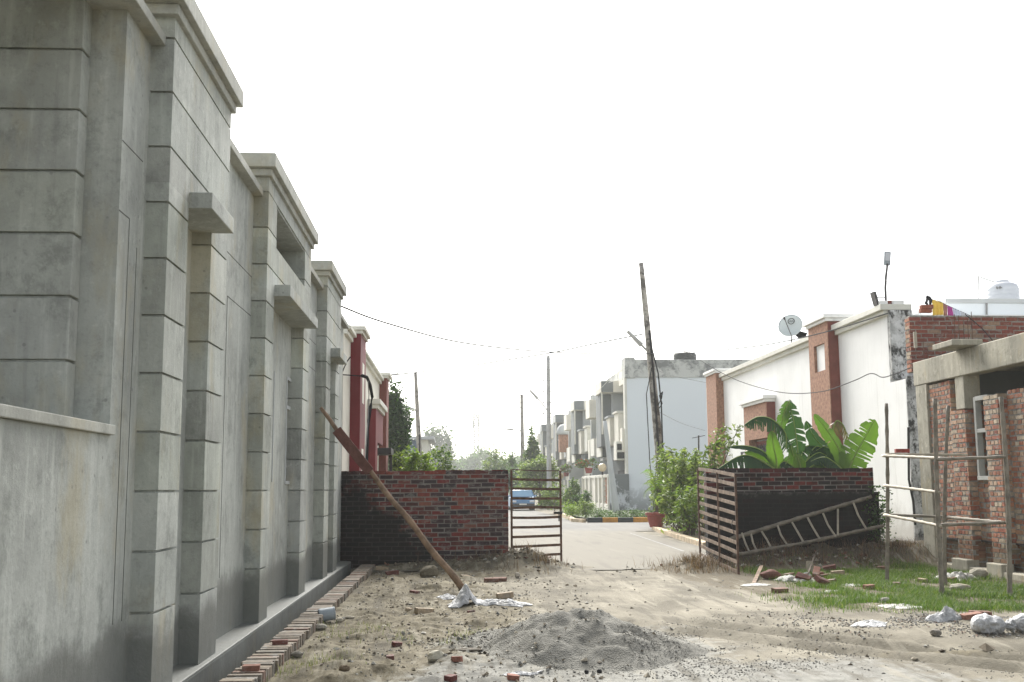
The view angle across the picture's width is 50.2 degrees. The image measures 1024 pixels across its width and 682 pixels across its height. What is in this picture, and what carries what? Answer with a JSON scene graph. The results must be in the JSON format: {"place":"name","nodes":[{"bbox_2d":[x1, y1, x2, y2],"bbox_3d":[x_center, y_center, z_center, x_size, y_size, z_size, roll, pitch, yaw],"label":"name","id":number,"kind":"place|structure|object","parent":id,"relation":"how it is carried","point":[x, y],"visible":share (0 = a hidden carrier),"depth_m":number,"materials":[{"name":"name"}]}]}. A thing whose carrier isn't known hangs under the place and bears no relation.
{"place":"outdoors","nodes":[
{"label":"outdoors","id":0,"kind":"place"},
{"bbox_2d":[408,436,435,462],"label":"distant house","id":1,"kind":"structure","parent":0,"point":[426,441],"depth_m":89.54,"materials":[{"name":"paint"}]},
{"bbox_2d":[349,509,705,571],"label":"road","id":2,"kind":"structure","parent":0,"point":[608,546],"depth_m":29.73,"materials":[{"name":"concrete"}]},
{"bbox_2d":[392,445,416,470],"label":"leafy shrub","id":3,"kind":"object","parent":2,"relation":"on","point":[396,464],"visible":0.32,"depth_m":33.64,"materials":[{"name":"green plant"}]},
{"bbox_2d":[405,373,422,470],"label":"utility pole","id":4,"kind":"object","parent":2,"relation":"on","point":[417,416],"visible":0.54,"depth_m":59.72,"materials":[{"name":"concrete"}]},
{"bbox_2d":[391,334,643,375],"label":"overhead cable","id":5,"kind":"object","parent":4,"relation":"attached to","point":[519,357],"visible":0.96,"depth_m":52.59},
{"bbox_2d":[399,448,437,470],"bbox_3d":[-2.619,4.315,30.511,1.241,2.669,0.880,-5,-9,28],"label":"leafy shrub","id":6,"kind":"object","parent":2,"relation":"on","point":[413,463],"visible":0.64,"depth_m":30.61,"materials":[{"name":"green plant"}]},
{"bbox_2d":[430,443,459,469],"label":"leafy shrub","id":7,"kind":"object","parent":2,"relation":"on","point":[443,466],"visible":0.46,"depth_m":32.68,"materials":[{"name":"green plant"}]},
{"bbox_2d":[507,466,517,492],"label":"roadside shrub","id":8,"kind":"object","parent":2,"relation":"on","point":[513,476],"visible":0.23,"depth_m":99.30,"materials":[{"name":"green plant"}]},
{"bbox_2d":[508,490,536,510],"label":"parked car","id":9,"kind":"object","parent":2,"relation":"on","point":[522,493],"visible":0.62,"depth_m":76.03,"materials":[{"name":"blue paint"}]},
{"bbox_2d":[627,263,670,524],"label":"utility pole","id":10,"kind":"object","parent":2,"relation":"on","point":[657,422],"visible":0.81,"depth_m":45.39,"materials":[{"name":"concrete"}]},
{"bbox_2d":[341,305,648,353],"bbox_3d":[0.183,-0.019,33.894,2.132,1.991,25.590,-3,-8,21],"label":"overhead cable","id":11,"kind":"object","parent":10,"relation":"attached to","point":[476,344],"visible":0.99,"depth_m":31.40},
{"bbox_2d":[649,313,888,353],"bbox_3d":[7.560,-0.069,36.257,0.182,1.345,18.880,1,-8,-11],"label":"overhead cable","id":12,"kind":"object","parent":10,"relation":"attached to","point":[776,342],"visible":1,"depth_m":32.94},
{"bbox_2d":[537,424,552,496],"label":"row house","id":13,"kind":"structure","parent":0,"point":[542,438],"depth_m":127.60,"materials":[{"name":"grey stone"}]},
{"bbox_2d":[551,414,568,501],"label":"row house","id":14,"kind":"structure","parent":0,"point":[559,436],"depth_m":109.52,"materials":[{"name":"beige paint"}]},
{"bbox_2d":[558,479,581,506],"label":"compound wall","id":15,"kind":"structure","parent":0,"point":[565,482],"depth_m":93.97,"materials":[{"name":"grey paint"}]},
{"bbox_2d":[564,400,590,479],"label":"row house","id":16,"kind":"structure","parent":0,"point":[577,425],"depth_m":93.93,"materials":[{"name":"beige paint"}]},
{"bbox_2d":[559,464,572,475],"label":"potted plant","id":17,"kind":"object","parent":16,"relation":"on","point":[568,471],"visible":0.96,"depth_m":97.53,"materials":[{"name":"green plant"}]},
{"bbox_2d":[195,0,1023,458],"label":"sky","id":18,"kind":"structure","parent":0,"point":[497,173],"materials":[{"name":"white"}]},
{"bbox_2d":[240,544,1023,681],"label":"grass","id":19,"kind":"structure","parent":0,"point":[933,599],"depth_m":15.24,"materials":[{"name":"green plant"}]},
{"bbox_2d":[267,493,1023,681],"bbox_3d":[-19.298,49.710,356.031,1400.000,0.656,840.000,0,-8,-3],"label":"ground","id":20,"kind":"structure","parent":0,"point":[907,644],"depth_m":11.85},
{"bbox_2d":[0,0,350,681],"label":"plaster building","id":21,"kind":"structure","parent":20,"relation":"on","point":[173,325],"depth_m":7.53,"materials":[{"name":"concrete"}]},
{"bbox_2d":[284,377,291,483],"bbox_3d":[-2.995,1.173,14.302,0.145,1.390,0.380,0,-8,-3],"label":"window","id":22,"kind":"structure","parent":21,"relation":"in","point":[288,379],"depth_m":14.16,"materials":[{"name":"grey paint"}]},
{"bbox_2d":[219,564,374,681],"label":"brick edging","id":23,"kind":"object","parent":20,"relation":"on","point":[296,633],"visible":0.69,"depth_m":10.78,"materials":[{"name":"brick"}]},
{"bbox_2d":[242,664,260,670],"bbox_3d":[-2.050,2.568,8.585,0.137,0.046,0.098,1,-8,-9],"label":"loose brick","id":24,"kind":"object","parent":23,"relation":"on","point":[250,667],"visible":1,"depth_m":8.54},
{"bbox_2d":[272,639,287,644],"bbox_3d":[-2.127,2.763,10.020,0.139,0.045,0.098,1,-8,-9],"label":"loose brick","id":25,"kind":"object","parent":23,"relation":"on","point":[279,641],"visible":1,"depth_m":9.98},
{"bbox_2d":[318,607,335,621],"bbox_3d":[-2.126,3.135,12.533,0.203,0.169,0.152,2,-8,-17],"label":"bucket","id":26,"kind":"object","parent":20,"relation":"on","point":[329,613],"visible":0.73,"depth_m":12.48,"materials":[{"name":"grey plastic"}]},
{"bbox_2d":[341,325,393,470],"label":"painted house","id":27,"kind":"structure","parent":20,"relation":"on","point":[365,409],"depth_m":24.19,"materials":[{"name":"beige paint"}]},
{"bbox_2d":[319,407,463,589],"bbox_3d":[-1.763,2.361,16.235,2.220,2.760,0.131,1,-8,-13],"label":"leaning pole","id":28,"kind":"object","parent":20,"relation":"on","point":[352,450],"visible":0.98,"depth_m":16.21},
{"bbox_2d":[388,373,415,470],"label":"dense tree","id":29,"kind":"object","parent":20,"relation":"on","point":[401,419],"visible":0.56,"depth_m":44.40,"materials":[{"name":"green plant"}]},
{"bbox_2d":[414,607,433,613],"bbox_3d":[-1.085,3.342,13.513,0.229,0.075,0.113,11,-10,-30],"label":"loose brick","id":30,"kind":"object","parent":20,"relation":"on","point":[418,610],"visible":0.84,"depth_m":13.46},
{"bbox_2d":[340,470,508,568],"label":"brick wall","id":31,"kind":"structure","parent":20,"relation":"on","point":[462,512],"depth_m":21.18,"materials":[{"name":"brick"}]},
{"bbox_2d":[508,469,562,560],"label":"steel gate","id":32,"kind":"structure","parent":31,"relation":"attached to","point":[512,498],"depth_m":21.54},
{"bbox_2d":[419,565,438,577],"bbox_3d":[-1.418,3.968,18.685,0.332,0.251,0.244,0,-8,-3],"label":"earth clod","id":33,"kind":"object","parent":20,"relation":"on","point":[429,571],"visible":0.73,"depth_m":18.61,"materials":[{"name":"soil"}]},
{"bbox_2d":[427,650,443,661],"bbox_3d":[-0.646,2.717,9.406,0.144,0.108,0.142,-6,-10,36],"label":"concrete lump","id":34,"kind":"object","parent":20,"relation":"on","point":[434,655],"visible":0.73,"depth_m":9.37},
{"bbox_2d":[423,419,456,469],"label":"misty tree","id":35,"kind":"object","parent":20,"relation":"on","point":[440,437],"visible":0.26,"depth_m":287.37,"materials":[{"name":"green plant"}]},
{"bbox_2d":[436,593,456,599],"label":"crumpled sack","id":36,"kind":"object","parent":20,"relation":"on","point":[446,596],"visible":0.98,"depth_m":14.95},
{"bbox_2d":[444,674,456,681],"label":"broken brick","id":37,"kind":"object","parent":20,"relation":"on","point":[450,677],"visible":0.99,"depth_m":8.33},
{"bbox_2d":[447,584,481,607],"bbox_3d":[-0.584,3.297,14.185,0.514,0.283,0.513,0,-8,-3],"label":"crumpled sack","id":38,"kind":"object","parent":20,"relation":"on","point":[465,595],"visible":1,"depth_m":14.08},
{"bbox_2d":[456,446,486,469],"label":"misty tree","id":39,"kind":"object","parent":20,"relation":"on","point":[469,461],"visible":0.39,"depth_m":334.92,"materials":[{"name":"green plant"}]},
{"bbox_2d":[472,411,479,451],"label":"telecom tower","id":40,"kind":"structure","parent":20,"relation":"on","point":[474,422],"depth_m":427.90,"materials":[{"name":"metal"}]},
{"bbox_2d":[475,441,514,471],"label":"roadside tree","id":41,"kind":"object","parent":20,"relation":"on","point":[494,461],"visible":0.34,"depth_m":129.09,"materials":[{"name":"green plant"}]},
{"bbox_2d":[496,591,513,598],"bbox_3d":[-0.099,3.497,15.027,0.229,0.075,0.113,-3,-7,-18],"label":"loose brick","id":42,"kind":"object","parent":20,"relation":"on","point":[502,595],"visible":0.94,"depth_m":14.98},
{"bbox_2d":[480,598,531,606],"bbox_3d":[-0.120,3.404,14.223,0.780,0.097,0.337,0,-8,-3],"label":"crumpled sack","id":43,"kind":"object","parent":20,"relation":"on","point":[500,602],"visible":1,"depth_m":14.16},
{"bbox_2d":[499,447,519,474],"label":"roadside tree","id":44,"kind":"object","parent":20,"relation":"on","point":[511,461],"visible":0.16,"depth_m":118.09,"materials":[{"name":"green plant"}]},
{"bbox_2d":[507,673,519,680],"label":"broken brick","id":45,"kind":"object","parent":20,"relation":"on","point":[512,677],"visible":0.84,"depth_m":8.46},
{"bbox_2d":[504,394,524,460],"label":"utility pole","id":46,"kind":"object","parent":20,"relation":"on","point":[521,430],"visible":0.66,"depth_m":104.89,"materials":[{"name":"concrete"}]},
{"bbox_2d":[501,670,543,675],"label":"crumpled sack","id":47,"kind":"object","parent":20,"relation":"on","point":[520,673],"visible":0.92,"depth_m":8.74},
{"bbox_2d":[513,415,546,505],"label":"conical tree","id":48,"kind":"object","parent":20,"relation":"on","point":[533,444],"visible":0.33,"depth_m":95.47,"materials":[{"name":"green plant"}]},
{"bbox_2d":[515,453,565,505],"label":"roadside tree","id":49,"kind":"object","parent":20,"relation":"on","point":[540,463],"visible":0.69,"depth_m":83.13,"materials":[{"name":"green plant"}]},
{"bbox_2d":[529,356,552,509],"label":"utility pole","id":50,"kind":"object","parent":20,"relation":"on","point":[549,413],"visible":0.94,"depth_m":80.13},
{"bbox_2d":[533,483,566,510],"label":"roadside shrub","id":51,"kind":"object","parent":20,"relation":"on","point":[549,493],"visible":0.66,"depth_m":65.48,"materials":[{"name":"green plant"}]},
{"bbox_2d":[553,511,585,522],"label":"painted kerb","id":52,"kind":"structure","parent":20,"relation":"on","point":[571,519],"depth_m":49.04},
{"bbox_2d":[457,608,708,672],"bbox_3d":[0.459,2.750,10.393,2.902,0.447,2.395,-7,-10,42],"label":"gravel heap","id":53,"kind":"object","parent":20,"relation":"on","point":[613,649],"visible":0.88,"depth_m":9.60,"materials":[{"name":"gravel"}]},
{"bbox_2d":[586,381,624,475],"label":"row house","id":54,"kind":"structure","parent":20,"relation":"on","point":[604,402],"depth_m":77.06,"materials":[{"name":"paint"}]},
{"bbox_2d":[582,474,629,509],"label":"compound wall","id":55,"kind":"structure","parent":20,"relation":"on","point":[598,486],"depth_m":71.35,"materials":[{"name":"paint"}]},
{"bbox_2d":[574,458,598,472],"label":"potted plant","id":56,"kind":"object","parent":55,"relation":"on","point":[581,462],"visible":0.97,"depth_m":71.83,"materials":[{"name":"green plant"}]},
{"bbox_2d":[587,517,647,522],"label":"painted kerb","id":57,"kind":"structure","parent":20,"relation":"on","point":[618,519],"depth_m":47.92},
{"bbox_2d":[563,510,703,518],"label":"planting bed","id":58,"kind":"object","parent":20,"relation":"on","point":[612,513],"visible":0.2,"depth_m":59.34,"materials":[{"name":"plant"}]},
{"bbox_2d":[559,477,582,511],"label":"roadside shrub","id":59,"kind":"object","parent":58,"relation":"on","point":[575,488],"visible":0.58,"depth_m":61.53,"materials":[{"name":"green plant"}]},
{"bbox_2d":[562,499,583,518],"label":"clipped bush","id":60,"kind":"object","parent":58,"relation":"on","point":[569,511],"visible":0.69,"depth_m":52.40,"materials":[{"name":"green plant"}]},
{"bbox_2d":[571,489,591,508],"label":"roadside shrub","id":61,"kind":"object","parent":58,"relation":"on","point":[586,495],"visible":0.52,"depth_m":59.53,"materials":[{"name":"green plant"}]},
{"bbox_2d":[571,497,597,520],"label":"clipped bush","id":62,"kind":"object","parent":58,"relation":"on","point":[583,508],"visible":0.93,"depth_m":51.10,"materials":[{"name":"green plant"}]},
{"bbox_2d":[585,505,617,517],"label":"clipped bush","id":63,"kind":"object","parent":58,"relation":"on","point":[602,512],"visible":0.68,"depth_m":50.13,"materials":[{"name":"green plant"}]},
{"bbox_2d":[603,421,619,511],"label":"utility pole","id":64,"kind":"object","parent":58,"relation":"on","point":[614,497],"visible":0.94,"depth_m":63.54,"materials":[{"name":"grey paint"}]},
{"bbox_2d":[613,508,645,517],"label":"clipped bush","id":65,"kind":"object","parent":58,"relation":"on","point":[624,514],"visible":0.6,"depth_m":50.45,"materials":[{"name":"green plant"}]},
{"bbox_2d":[278,542,1006,681],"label":"rubble","id":66,"kind":"object","parent":20,"relation":"on","point":[986,647],"visible":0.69,"depth_m":12.73,"materials":[{"name":"stone"}]},
{"bbox_2d":[410,535,931,573],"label":"dry weeds","id":67,"kind":"object","parent":20,"relation":"on","point":[892,545],"visible":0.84,"depth_m":20.56,"materials":[{"name":"plant"}]},
{"bbox_2d":[605,357,749,509],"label":"pale blue house","id":68,"kind":"structure","parent":20,"relation":"on","point":[683,401],"depth_m":70.47,"materials":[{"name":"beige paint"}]},
{"bbox_2d":[673,351,696,359],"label":"water tank","id":69,"kind":"object","parent":68,"relation":"on","point":[687,356],"visible":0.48,"depth_m":76.63,"materials":[{"name":"black plastic"}]},
{"bbox_2d":[652,525,705,545],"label":"painted kerb","id":70,"kind":"structure","parent":20,"relation":"on","point":[686,538],"depth_m":31.92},
{"bbox_2d":[655,446,707,532],"bbox_3d":[5.390,4.782,35.066,1.730,2.827,4.481,-2,-8,12],"label":"leafy bush","id":71,"kind":"object","parent":20,"relation":"on","point":[679,469],"visible":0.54,"depth_m":34.95,"materials":[{"name":"green plant"}]},
{"bbox_2d":[660,524,704,539],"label":"verge","id":72,"kind":"structure","parent":20,"relation":"on","point":[693,535],"depth_m":34.74,"materials":[{"name":"concrete"}]},
{"bbox_2d":[645,512,664,526],"bbox_3d":[5.196,6.460,39.459,0.760,0.520,0.760,0,-8,-3],"label":"flower pot","id":73,"kind":"object","parent":72,"relation":"on","point":[655,519],"visible":0.85,"depth_m":39.21,"materials":[{"name":"red ceramic"}]},
{"bbox_2d":[642,469,664,511],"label":"potted plant","id":74,"kind":"object","parent":73,"relation":"in","point":[658,486],"visible":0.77,"depth_m":40.83,"materials":[{"name":"green plant"}]},
{"bbox_2d":[648,443,669,524],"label":"leafy bush","id":75,"kind":"object","parent":72,"relation":"on","point":[658,472],"visible":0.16,"depth_m":41.85,"materials":[{"name":"green plant"}]},
{"bbox_2d":[666,483,704,535],"bbox_3d":[5.416,5.009,32.373,1.612,1.627,3.179,0,-8,-3],"label":"leafy bush","id":76,"kind":"object","parent":72,"relation":"on","point":[685,507],"visible":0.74,"depth_m":32.11,"materials":[{"name":"green plant"}]},
{"bbox_2d":[686,423,743,537],"bbox_3d":[5.777,3.951,30.965,1.327,3.320,1.290,2,-8,-19],"label":"leafy bush","id":77,"kind":"object","parent":72,"relation":"on","point":[716,451],"visible":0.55,"depth_m":31.12,"materials":[{"name":"green plant"}]},
{"bbox_2d":[697,467,739,573],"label":"steel gate","id":78,"kind":"structure","parent":20,"relation":"on","point":[717,480],"depth_m":20.09,"materials":[{"name":"metal"}]},
{"bbox_2d":[719,416,791,468],"bbox_3d":[5.327,3.148,23.695,1.752,3.053,0.676,0,-8,-3],"label":"banana plant","id":79,"kind":"object","parent":20,"relation":"on","point":[772,456],"visible":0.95,"depth_m":23.75,"materials":[{"name":"green plant"}]},
{"bbox_2d":[759,569,781,578],"bbox_3d":[4.258,3.845,17.992,0.366,0.172,0.220,0,-8,-3],"label":"clay lump","id":80,"kind":"object","parent":20,"relation":"on","point":[768,573],"visible":0.88,"depth_m":17.92,"materials":[{"name":"brick"}]},
{"bbox_2d":[703,467,880,562],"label":"brick wall","id":81,"kind":"structure","parent":20,"relation":"on","point":[765,497],"depth_m":21.53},
{"bbox_2d":[860,485,896,544],"bbox_3d":[7.208,3.575,21.531,0.827,1.472,0.653,0,-8,-3],"label":"creeper","id":82,"kind":"object","parent":81,"relation":"hanging from","point":[876,516],"visible":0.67,"depth_m":21.49,"materials":[{"name":"green plant"}]},
{"bbox_2d":[774,575,813,582],"bbox_3d":[4.577,3.835,17.685,0.681,0.102,0.535,-3,-8,17],"label":"crumpled sack","id":83,"kind":"object","parent":20,"relation":"on","point":[788,577],"visible":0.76,"depth_m":17.61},
{"bbox_2d":[777,400,826,467],"bbox_3d":[6.382,2.982,23.928,1.159,3.432,0.881,-1,-8,7],"label":"banana plant","id":84,"kind":"object","parent":20,"relation":"on","point":[799,451],"visible":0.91,"depth_m":24.19,"materials":[{"name":"green plant"}]},
{"bbox_2d":[795,572,811,580],"bbox_3d":[4.679,3.796,17.543,0.231,0.075,0.116,12,28,32],"label":"loose brick","id":85,"kind":"object","parent":20,"relation":"on","point":[799,575],"visible":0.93,"depth_m":17.52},
{"bbox_2d":[729,495,883,556],"bbox_3d":[5.695,3.579,21.184,3.024,1.151,0.434,0,-8,-5],"label":"bamboo ladder","id":86,"kind":"object","parent":20,"relation":"on","point":[792,520],"visible":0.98,"depth_m":21.15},
{"bbox_2d":[813,575,829,585],"bbox_3d":[4.697,3.630,16.553,0.231,0.075,0.116,24,10,-27],"label":"loose brick","id":87,"kind":"object","parent":20,"relation":"on","point":[820,579],"visible":0.94,"depth_m":16.51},
{"bbox_2d":[804,414,878,468],"bbox_3d":[7.201,3.142,23.871,1.570,3.090,0.968,0,-8,-3],"label":"banana plant","id":88,"kind":"object","parent":20,"relation":"on","point":[834,449],"visible":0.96,"depth_m":23.79,"materials":[{"name":"green plant"}]},
{"bbox_2d":[703,300,1023,540],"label":"white house","id":89,"kind":"structure","parent":20,"relation":"on","point":[831,359],"depth_m":30.03,"materials":[{"name":"paint"}]},
{"bbox_2d":[757,440,767,463],"bbox_3d":[8.724,4.377,37.575,0.111,1.900,2.000,0,-8,-3],"label":"window","id":90,"kind":"structure","parent":89,"relation":"in","point":[761,445],"depth_m":37.87,"materials":[{"name":"glass"}]},
{"bbox_2d":[778,315,802,341],"bbox_3d":[9.586,-0.325,37.527,0.752,1.236,0.562,0,-8,-3],"label":"satellite dish","id":91,"kind":"object","parent":89,"relation":"on","point":[790,325],"visible":0.98,"depth_m":37.64,"materials":[{"name":"metal"}]},
{"bbox_2d":[870,291,885,305],"bbox_3d":[9.213,-1.057,27.450,0.336,0.338,0.250,0,-8,-3],"label":"flood light","id":92,"kind":"object","parent":89,"relation":"attached to","point":[873,295],"visible":1,"depth_m":27.38,"materials":[{"name":"metal"}]},
{"bbox_2d":[883,251,890,300],"bbox_3d":[9.488,-1.626,27.579,0.236,1.309,0.077,0,-8,-3],"label":"street lamp","id":93,"kind":"object","parent":89,"relation":"on","point":[887,257],"visible":0.98,"depth_m":27.60,"materials":[{"name":"metal"}]},
{"bbox_2d":[851,619,886,626],"bbox_3d":[3.853,3.039,11.783,0.380,0.065,0.457,-3,-8,20],"label":"crumpled sack","id":94,"kind":"object","parent":20,"relation":"on","point":[871,623],"visible":1,"depth_m":11.69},
{"bbox_2d":[878,603,921,608],"bbox_3d":[4.838,3.295,13.604,0.503,0.046,0.524,0,-8,-3],"label":"crumpled sack","id":95,"kind":"object","parent":20,"relation":"on","point":[892,605],"visible":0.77,"depth_m":13.53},
{"bbox_2d":[924,606,964,622],"bbox_3d":[4.772,3.013,12.074,0.516,0.170,0.284,2,-8,-17],"label":"crumpled sack","id":96,"kind":"object","parent":20,"relation":"on","point":[947,614],"visible":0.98,"depth_m":11.99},
{"bbox_2d":[881,397,1012,595],"bbox_3d":[6.359,2.292,16.197,1.063,2.928,2.458,-1,-8,1],"label":"scaffold","id":97,"kind":"object","parent":20,"relation":"on","point":[942,561],"visible":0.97,"depth_m":15.33,"materials":[{"name":"grey wood"}]},
{"bbox_2d":[885,453,967,455],"bbox_3d":[6.375,1.750,16.854,0.088,0.076,1.389,7,-10,-42],"label":"plank","id":98,"kind":"object","parent":97,"relation":"on","point":[932,454],"visible":1,"depth_m":16.79,"materials":[{"name":"brown wood"}]},
{"bbox_2d":[934,571,976,580],"bbox_3d":[7.213,3.786,17.611,0.744,0.144,0.469,2,-8,-15],"label":"crumpled sack","id":99,"kind":"object","parent":20,"relation":"on","point":[960,575],"visible":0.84,"depth_m":17.56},
{"bbox_2d":[905,312,1023,581],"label":"brick building","id":100,"kind":"structure","parent":20,"relation":"on","point":[974,375],"depth_m":19.49,"materials":[{"name":"brick"}]},
{"bbox_2d":[659,336,953,393],"bbox_3d":[7.416,0.075,33.140,0.703,3.981,24.823,0,-8,-4],"label":"overhead cable","id":101,"kind":"object","parent":100,"relation":"attached to","point":[803,393],"visible":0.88,"depth_m":29.67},
{"bbox_2d":[919,305,933,312],"bbox_3d":[8.344,-0.646,22.021,0.255,0.151,0.149,0,-8,-3],"label":"brick stack","id":102,"kind":"object","parent":100,"relation":"on","point":[925,308],"visible":1,"depth_m":21.97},
{"bbox_2d":[973,394,992,479],"bbox_3d":[8.248,1.676,18.946,0.200,1.460,0.520,0,-8,-3],"label":"window frame","id":103,"kind":"structure","parent":100,"relation":"in","point":[979,430],"depth_m":19.12,"materials":[{"name":"concrete"}]},
{"bbox_2d":[912,298,1023,314],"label":"pale house","id":104,"kind":"structure","parent":20,"relation":"on","point":[994,306],"depth_m":35.33,"materials":[{"name":"grey paint"}]},
{"bbox_2d":[985,279,1019,298],"bbox_3d":[17.550,-1.529,39.057,1.120,1.293,1.120,0,-8,-3],"label":"water tank","id":105,"kind":"object","parent":104,"relation":"on","point":[1002,289],"visible":0.52,"depth_m":38.64,"materials":[{"name":"white plastic"}]},
{"bbox_2d":[960,611,982,619],"bbox_3d":[5.051,3.030,12.011,0.228,0.077,0.115,-4,-3,-9],"label":"loose brick","id":106,"kind":"object","parent":20,"relation":"on","point":[967,616],"visible":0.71,"depth_m":11.97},
{"bbox_2d":[969,568,987,577],"bbox_3d":[7.638,3.813,17.881,0.332,0.187,0.256,0,-8,-3],"label":"rubble block","id":107,"kind":"object","parent":20,"relation":"on","point":[979,571],"depth_m":17.79,"materials":[{"name":"stone"}]},
{"bbox_2d":[970,613,1016,633],"bbox_3d":[4.892,2.876,11.132,0.407,0.199,0.273,-1,-8,8],"label":"filled sack","id":108,"kind":"object","parent":20,"relation":"on","point":[983,623],"visible":1,"depth_m":11.04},
{"bbox_2d":[1012,613,1023,631],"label":"filled sack","id":109,"kind":"object","parent":20,"relation":"on","point":[1019,620],"visible":0.88,"depth_m":11.06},
{"bbox_2d":[360,600,1023,681],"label":"gravel","id":110,"kind":"structure","parent":0,"point":[922,616],"depth_m":10.18,"materials":[{"name":"gravel"}]},
{"bbox_3d":[9.287,-0.734,23.140,0.904,0.444,0.012,0,-8,-3],"label":"clothes line","id":111,"kind":"object","parent":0,"visible":0},
{"bbox_2d":[932,300,943,315],"bbox_3d":[9.019,-0.717,23.120,0.251,0.355,0.076,0,-8,-3],"label":"drying cloth","id":112,"kind":"object","parent":111,"relation":"hanging from","point":[937,309],"visible":0.95,"depth_m":23.12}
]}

